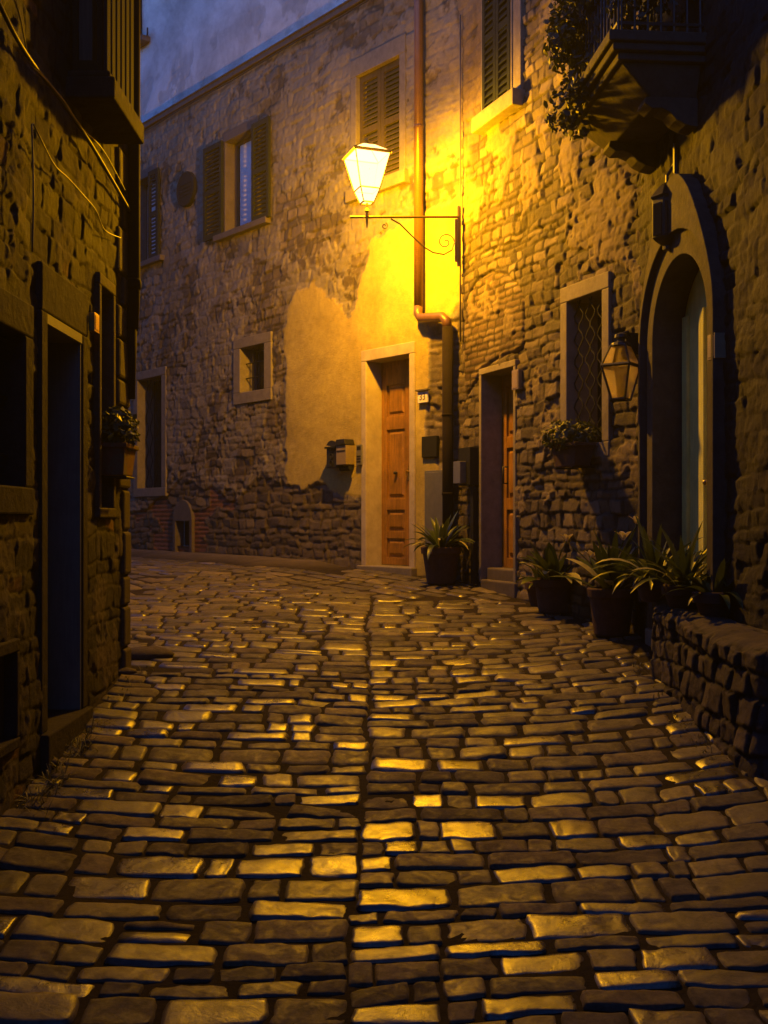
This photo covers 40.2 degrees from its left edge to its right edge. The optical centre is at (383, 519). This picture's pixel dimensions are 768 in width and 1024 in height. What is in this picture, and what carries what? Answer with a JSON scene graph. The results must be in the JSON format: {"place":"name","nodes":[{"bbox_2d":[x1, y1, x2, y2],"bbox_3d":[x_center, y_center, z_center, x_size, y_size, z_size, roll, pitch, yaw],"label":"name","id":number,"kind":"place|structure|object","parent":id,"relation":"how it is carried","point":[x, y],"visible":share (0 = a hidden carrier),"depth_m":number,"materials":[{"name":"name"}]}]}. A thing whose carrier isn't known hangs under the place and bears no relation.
{"place":"outdoors","nodes":[
{"label":"outdoors","id":0,"kind":"place"},
{"bbox_2d":[140,0,150,48],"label":"window","id":1,"kind":"structure","parent":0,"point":[144,39],"depth_m":15.62,"materials":[{"name":"stone"}]},
{"bbox_2d":[0,557,767,1023],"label":"street paving","id":2,"kind":"structure","parent":0,"point":[600,893],"depth_m":4.62,"materials":[{"name":"stone"}]},
{"bbox_2d":[17,569,740,820],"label":"weeds","id":3,"kind":"object","parent":2,"relation":"on","point":[82,742],"visible":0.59,"depth_m":5.24,"materials":[{"name":"green plant"}]},
{"bbox_2d":[401,511,473,584],"bbox_3d":[0.537,0.268,10.429,0.746,0.734,0.822,0,0,0],"label":"potted plant","id":4,"kind":"object","parent":2,"relation":"on","point":[441,553],"visible":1,"depth_m":10.29,"materials":[{"name":"green plant"}]},
{"bbox_2d":[516,534,581,613],"bbox_3d":[1.478,0.452,8.882,0.689,0.672,0.790,0,0,41],"label":"potted plant","id":5,"kind":"object","parent":2,"relation":"on","point":[553,595],"visible":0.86,"depth_m":8.77,"materials":[{"name":"green plant"}]},
{"bbox_2d":[550,516,637,636],"bbox_3d":[1.711,0.421,7.910,0.748,0.902,0.824,0,0,-18],"label":"potted plant","id":6,"kind":"object","parent":2,"relation":"on","point":[611,613],"visible":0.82,"depth_m":7.81,"materials":[{"name":"green plant"}]},
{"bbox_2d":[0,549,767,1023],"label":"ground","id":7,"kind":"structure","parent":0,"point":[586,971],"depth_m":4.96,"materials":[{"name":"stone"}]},
{"bbox_2d":[52,757,59,766],"bbox_3d":[-1.754,1.219,5.288,0.242,0.073,0.128,0,0,13],"label":"loose stone","id":8,"kind":"object","parent":7,"relation":"on","point":[54,760],"visible":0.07,"depth_m":5.26,"materials":[{"name":"stone"}]},
{"bbox_2d":[0,0,143,816],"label":"dark stone house","id":9,"kind":"structure","parent":7,"relation":"on","point":[67,377],"depth_m":5.73,"materials":[{"name":"brown stone"}]},
{"bbox_2d":[0,287,33,514],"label":"window","id":10,"kind":"structure","parent":9,"relation":"in","point":[16,315],"depth_m":4.96,"materials":[{"name":"grey stone"}]},
{"bbox_2d":[31,124,34,251],"bbox_3d":[-1.661,-1.572,4.966,0.012,0.607,0.028,0,0,-41],"label":"wall cable","id":11,"kind":"object","parent":9,"relation":"attached to","point":[32,187],"depth_m":4.96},
{"bbox_2d":[0,1,130,211],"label":"wall cable","id":12,"kind":"object","parent":9,"relation":"attached to","point":[36,67],"depth_m":5.46,"materials":[{"name":"black rubber"}]},
{"bbox_2d":[14,0,124,189],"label":"wall cable","id":13,"kind":"object","parent":9,"relation":"attached to","point":[39,73],"depth_m":5.25,"materials":[{"name":"black rubber"}]},
{"bbox_2d":[33,124,120,238],"bbox_3d":[-1.665,-1.808,5.823,0.027,0.152,1.677,0,0,0],"label":"wall cable","id":14,"kind":"object","parent":9,"relation":"attached to","point":[73,183],"depth_m":5.63,"materials":[{"name":"black rubber"}]},
{"bbox_2d":[89,312,98,333],"bbox_3d":[-1.681,-1.143,6.093,0.038,0.108,0.104,0,0,0],"label":"wall plate","id":15,"kind":"object","parent":9,"relation":"attached to","point":[93,322],"depth_m":6.04,"materials":[{"name":"gold metal"}]},
{"bbox_2d":[92,272,115,517],"bbox_3d":[-1.840,-0.745,6.424,0.310,1.463,0.377,0,0,0],"label":"window","id":16,"kind":"structure","parent":9,"relation":"in","point":[104,291],"depth_m":6.54,"materials":[{"name":"brown stone"}]},
{"bbox_2d":[102,406,139,478],"bbox_3d":[-1.665,-0.482,6.551,0.296,0.450,0.376,0,0,0],"label":"hanging planter","id":17,"kind":"object","parent":9,"relation":"attached to","point":[118,454],"visible":0.94,"depth_m":6.43,"materials":[{"name":"ceramic"}]},
{"bbox_2d":[118,667,136,674],"bbox_3d":[-1.698,0.985,6.806,0.190,0.059,0.102,0,0,-12],"label":"loose stone","id":18,"kind":"object","parent":7,"relation":"on","point":[126,671],"visible":0.61,"depth_m":6.78,"materials":[{"name":"stone"}]},
{"bbox_2d":[131,645,173,660],"bbox_3d":[-1.644,0.934,7.262,0.377,0.124,0.235,0,0,-36],"label":"loose stone","id":19,"kind":"object","parent":7,"relation":"on","point":[145,653],"visible":0.61,"depth_m":7.19,"materials":[{"name":"stone"}]},
{"bbox_2d":[128,0,467,581],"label":"plastered house","id":20,"kind":"structure","parent":7,"relation":"on","point":[294,318],"depth_m":12.77,"materials":[{"name":"paint"}]},
{"bbox_2d":[133,366,167,496],"bbox_3d":[-3.377,-1.287,15.674,0.298,1.884,0.996,0,0,-41],"label":"window","id":21,"kind":"structure","parent":20,"relation":"in","point":[149,403],"depth_m":15.89,"materials":[{"name":"grey stone"}]},
{"bbox_2d":[140,163,164,268],"bbox_3d":[-3.463,-4.507,15.661,0.265,1.465,0.971,0,0,-41],"label":"window","id":22,"kind":"structure","parent":20,"relation":"in","point":[150,254],"depth_m":15.47,"materials":[{"name":"wood"}]},
{"bbox_2d":[176,171,197,206],"bbox_3d":[-2.768,-4.638,14.734,0.072,0.490,0.490,0,0,-41],"label":"wall plaque","id":23,"kind":"object","parent":20,"relation":"attached to","point":[187,188],"depth_m":14.68,"materials":[{"name":"brown metal"}]},
{"bbox_2d":[203,115,270,242],"bbox_3d":[-1.863,-4.450,13.803,0.265,1.429,1.576,0,0,-41],"label":"window","id":24,"kind":"structure","parent":20,"relation":"in","point":[239,170],"depth_m":13.93,"materials":[{"name":"wood"}]},
{"bbox_2d":[233,331,273,404],"bbox_3d":[-1.600,-1.940,13.587,0.278,0.859,0.873,0,0,-41],"label":"window","id":25,"kind":"structure","parent":20,"relation":"in","point":[253,367],"depth_m":13.68,"materials":[{"name":"grey stone"}]},
{"bbox_2d":[144,0,369,131],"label":"roof edge","id":26,"kind":"object","parent":20,"relation":"attached to","point":[261,62],"depth_m":13.24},
{"bbox_2d":[324,440,342,467],"bbox_3d":[-0.572,-0.756,12.089,0.135,0.316,0.206,0,0,-41],"label":"mailbox","id":27,"kind":"object","parent":20,"relation":"attached to","point":[331,456],"visible":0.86,"depth_m":12.06,"materials":[{"name":"black metal"}]},
{"bbox_2d":[335,439,354,470],"bbox_3d":[-0.446,-0.737,11.931,0.140,0.357,0.189,0,0,-41],"label":"mailbox","id":28,"kind":"object","parent":20,"relation":"attached to","point":[344,451],"visible":1,"depth_m":11.88,"materials":[{"name":"beige paint"}]},
{"bbox_2d":[356,444,362,464],"bbox_3d":[-0.272,-0.734,11.817,0.036,0.230,0.092,0,0,-41],"label":"intercom","id":29,"kind":"object","parent":20,"relation":"attached to","point":[359,454],"visible":1,"depth_m":11.80,"materials":[{"name":"grey metal"}]},
{"bbox_2d":[345,33,409,203],"bbox_3d":[-0.029,-4.420,11.662,0.230,1.613,1.014,0,0,-41],"label":"window","id":30,"kind":"structure","parent":20,"relation":"in","point":[378,77],"depth_m":11.65,"materials":[{"name":"brown wood"}]},
{"bbox_2d":[382,359,408,565],"bbox_3d":[0.128,-0.636,11.701,0.100,2.276,0.490,0,0,-41],"label":"door","id":31,"kind":"structure","parent":20,"relation":"in","point":[395,374],"depth_m":11.72,"materials":[{"name":"brown wood"}]},
{"bbox_2d":[415,388,429,402],"bbox_3d":[0.404,-1.301,11.013,0.050,0.142,0.180,0,0,-41],"label":"house number","id":32,"kind":"object","parent":20,"relation":"attached to","point":[423,395],"visible":1,"depth_m":11.00,"materials":[{"name":"white ceramic"}]},
{"bbox_2d":[517,566,541,606],"bbox_3d":[1.387,0.531,9.192,0.420,0.457,0.327,0,0,-21],"label":"potted plant","id":33,"kind":"object","parent":7,"relation":"on","point":[530,589],"visible":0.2,"depth_m":9.14,"materials":[{"name":"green plant"}]},
{"bbox_2d":[456,0,767,646],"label":"stone house","id":34,"kind":"structure","parent":7,"relation":"on","point":[571,267],"depth_m":7.97,"materials":[{"name":"stone"}]},
{"bbox_2d":[342,138,459,266],"bbox_3d":[0.240,-3.097,10.162,1.269,1.086,0.405,0,0,-22],"label":"street lamp","id":35,"kind":"object","parent":34,"relation":"attached to","point":[369,153],"visible":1,"depth_m":10.11,"materials":[{"name":"metal"}]},
{"bbox_2d":[460,14,460,341],"bbox_3d":[0.771,-3.450,10.595,0.016,3.300,0.028,0,0,0],"label":"wall cable","id":36,"kind":"object","parent":34,"relation":"attached to","point":[460,177],"depth_m":10.59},
{"bbox_2d":[453,447,478,583],"bbox_3d":[0.805,-0.044,10.376,0.170,1.340,0.248,0,0,-23],"label":"meter box","id":37,"kind":"object","parent":34,"relation":"attached to","point":[466,469],"visible":1,"depth_m":10.29,"materials":[{"name":"grey metal"}]},
{"bbox_2d":[471,0,524,134],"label":"window","id":38,"kind":"structure","parent":34,"relation":"in","point":[502,27],"depth_m":9.86,"materials":[{"name":"wood"}]},
{"bbox_2d":[502,374,512,567],"bbox_3d":[1.272,-0.475,10.034,0.104,1.878,0.622,0,0,-23],"label":"door","id":39,"kind":"structure","parent":34,"relation":"in","point":[507,392],"depth_m":10.24,"materials":[{"name":"brown wood"}]},
{"bbox_2d":[512,369,522,389],"bbox_3d":[1.212,-1.276,9.558,0.053,0.178,0.117,0,0,-23],"label":"doorbell plate","id":40,"kind":"object","parent":34,"relation":"attached to","point":[517,381],"visible":1,"depth_m":9.51,"materials":[{"name":"beige paint"}]},
{"bbox_2d":[541,418,601,469],"bbox_3d":[1.534,-0.625,8.531,0.500,0.417,0.401,0,0,29],"label":"window planter","id":41,"kind":"object","parent":34,"relation":"attached to","point":[571,454],"visible":1,"depth_m":8.43,"materials":[{"name":"ceramic"}]},
{"bbox_2d":[560,271,613,457],"bbox_3d":[1.782,-1.233,8.653,0.333,1.461,0.708,0,0,-23],"label":"window","id":42,"kind":"structure","parent":34,"relation":"in","point":[585,325],"depth_m":8.84,"materials":[{"name":"grey stone"}]},
{"bbox_2d":[543,0,693,140],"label":"balcony plant","id":43,"kind":"object","parent":34,"relation":"on","point":[563,33],"visible":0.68,"depth_m":7.32,"materials":[{"name":"green plant"}]},
{"bbox_2d":[600,330,637,401],"bbox_3d":[1.792,-1.152,7.865,0.241,0.527,0.331,0,0,36],"label":"wall lantern","id":44,"kind":"object","parent":34,"relation":"attached to","point":[619,366],"depth_m":7.78,"materials":[{"name":"black metal"}]},
{"bbox_2d":[650,143,677,250],"bbox_3d":[1.931,-2.195,7.163,0.226,0.710,0.197,0,0,0],"label":"hanging lantern","id":45,"kind":"object","parent":34,"relation":"hanging from","point":[660,235],"visible":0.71,"depth_m":7.11,"materials":[{"name":"black metal"}]},
{"bbox_2d":[682,269,706,579],"bbox_3d":[2.176,-0.382,7.285,0.075,2.763,0.499,0,0,-5],"label":"door","id":46,"kind":"structure","parent":34,"relation":"in","point":[694,323],"depth_m":7.29,"materials":[{"name":"green paint"}]},
{"bbox_2d":[707,333,725,360],"bbox_3d":[2.011,-1.048,6.353,0.073,0.152,0.113,0,0,-5],"label":"wall box","id":47,"kind":"object","parent":34,"relation":"attached to","point":[719,345],"visible":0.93,"depth_m":6.30,"materials":[{"name":"beige paint"}]},
{"bbox_2d":[650,600,767,779],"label":"stone wall","id":48,"kind":"structure","parent":7,"relation":"on","point":[710,673],"depth_m":5.61,"materials":[{"name":"stone"}]},
{"bbox_2d":[591,513,706,601],"bbox_3d":[1.786,0.248,6.994,0.866,0.599,0.828,0,0,41],"label":"potted plant","id":49,"kind":"object","parent":48,"relation":"on","point":[649,591],"visible":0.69,"depth_m":6.97,"materials":[{"name":"green plant"}]},
{"bbox_2d":[630,521,726,608],"bbox_3d":[1.947,0.283,6.640,0.782,0.573,0.850,0,0,38],"label":"potted plant","id":50,"kind":"object","parent":48,"relation":"on","point":[689,563],"visible":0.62,"depth_m":6.63,"materials":[{"name":"green plant"}]},
{"bbox_2d":[659,558,742,617],"bbox_3d":[2.005,0.396,6.379,0.618,0.392,0.584,0,0,29],"label":"potted plant","id":51,"kind":"object","parent":48,"relation":"on","point":[717,603],"visible":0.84,"depth_m":6.25,"materials":[{"name":"green plant"}]}
]}

